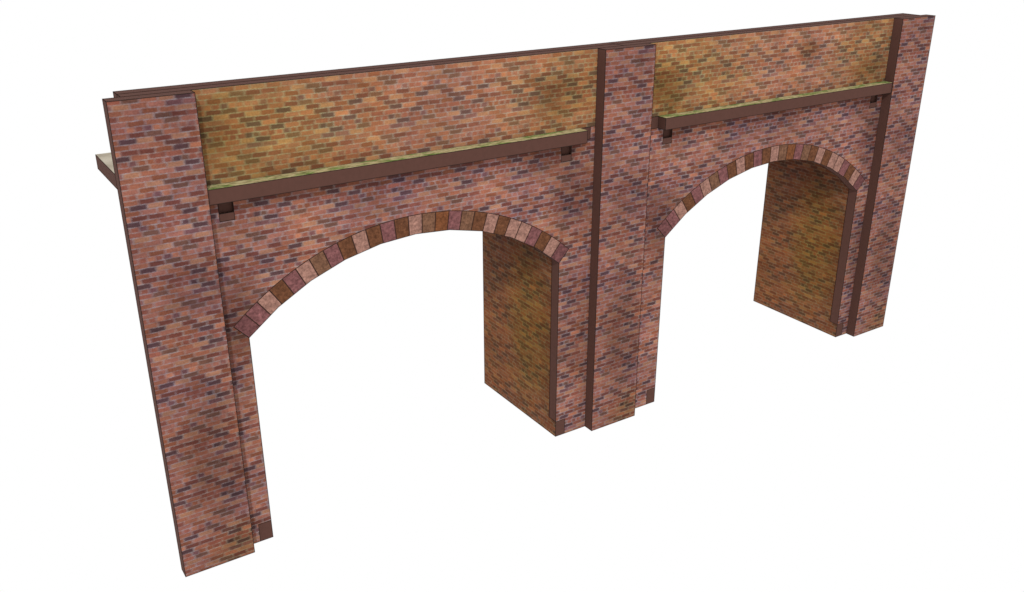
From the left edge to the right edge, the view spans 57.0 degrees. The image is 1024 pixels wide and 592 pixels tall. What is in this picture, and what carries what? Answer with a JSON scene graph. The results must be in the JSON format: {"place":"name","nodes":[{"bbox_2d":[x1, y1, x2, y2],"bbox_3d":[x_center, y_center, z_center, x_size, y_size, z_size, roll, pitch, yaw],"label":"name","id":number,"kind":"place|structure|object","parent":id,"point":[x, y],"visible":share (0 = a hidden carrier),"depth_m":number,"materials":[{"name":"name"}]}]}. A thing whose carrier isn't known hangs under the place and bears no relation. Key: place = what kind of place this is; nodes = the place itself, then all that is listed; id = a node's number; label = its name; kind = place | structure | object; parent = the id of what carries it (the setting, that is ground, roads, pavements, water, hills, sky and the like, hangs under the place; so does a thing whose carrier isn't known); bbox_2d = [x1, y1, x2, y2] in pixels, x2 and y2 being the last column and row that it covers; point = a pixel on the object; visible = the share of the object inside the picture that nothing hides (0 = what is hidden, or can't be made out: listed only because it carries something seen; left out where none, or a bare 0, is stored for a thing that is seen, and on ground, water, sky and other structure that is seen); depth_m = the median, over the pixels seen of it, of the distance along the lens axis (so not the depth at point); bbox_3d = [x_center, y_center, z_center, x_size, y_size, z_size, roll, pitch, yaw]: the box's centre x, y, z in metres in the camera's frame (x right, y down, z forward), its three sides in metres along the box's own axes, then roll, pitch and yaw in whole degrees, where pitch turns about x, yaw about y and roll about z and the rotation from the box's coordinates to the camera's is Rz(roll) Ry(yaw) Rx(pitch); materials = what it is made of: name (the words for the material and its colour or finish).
{"place":"outdoors","nodes":[
{"label":"outdoors","id":0,"kind":"place"},
{"bbox_2d":[0,0,1023,591],"label":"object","id":1,"kind":"structure","parent":0,"point":[773,451],"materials":[{"name":"red brick"}]},
{"bbox_2d":[95,13,935,576],"bbox_3d":[1.381,-1.962,25.650,23.035,10.010,5.030,-14,27,-30],"label":"brick viaduct","id":2,"kind":"object","parent":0,"point":[577,183],"visible":1,"depth_m":21.73,"materials":[{"name":"red brick"}]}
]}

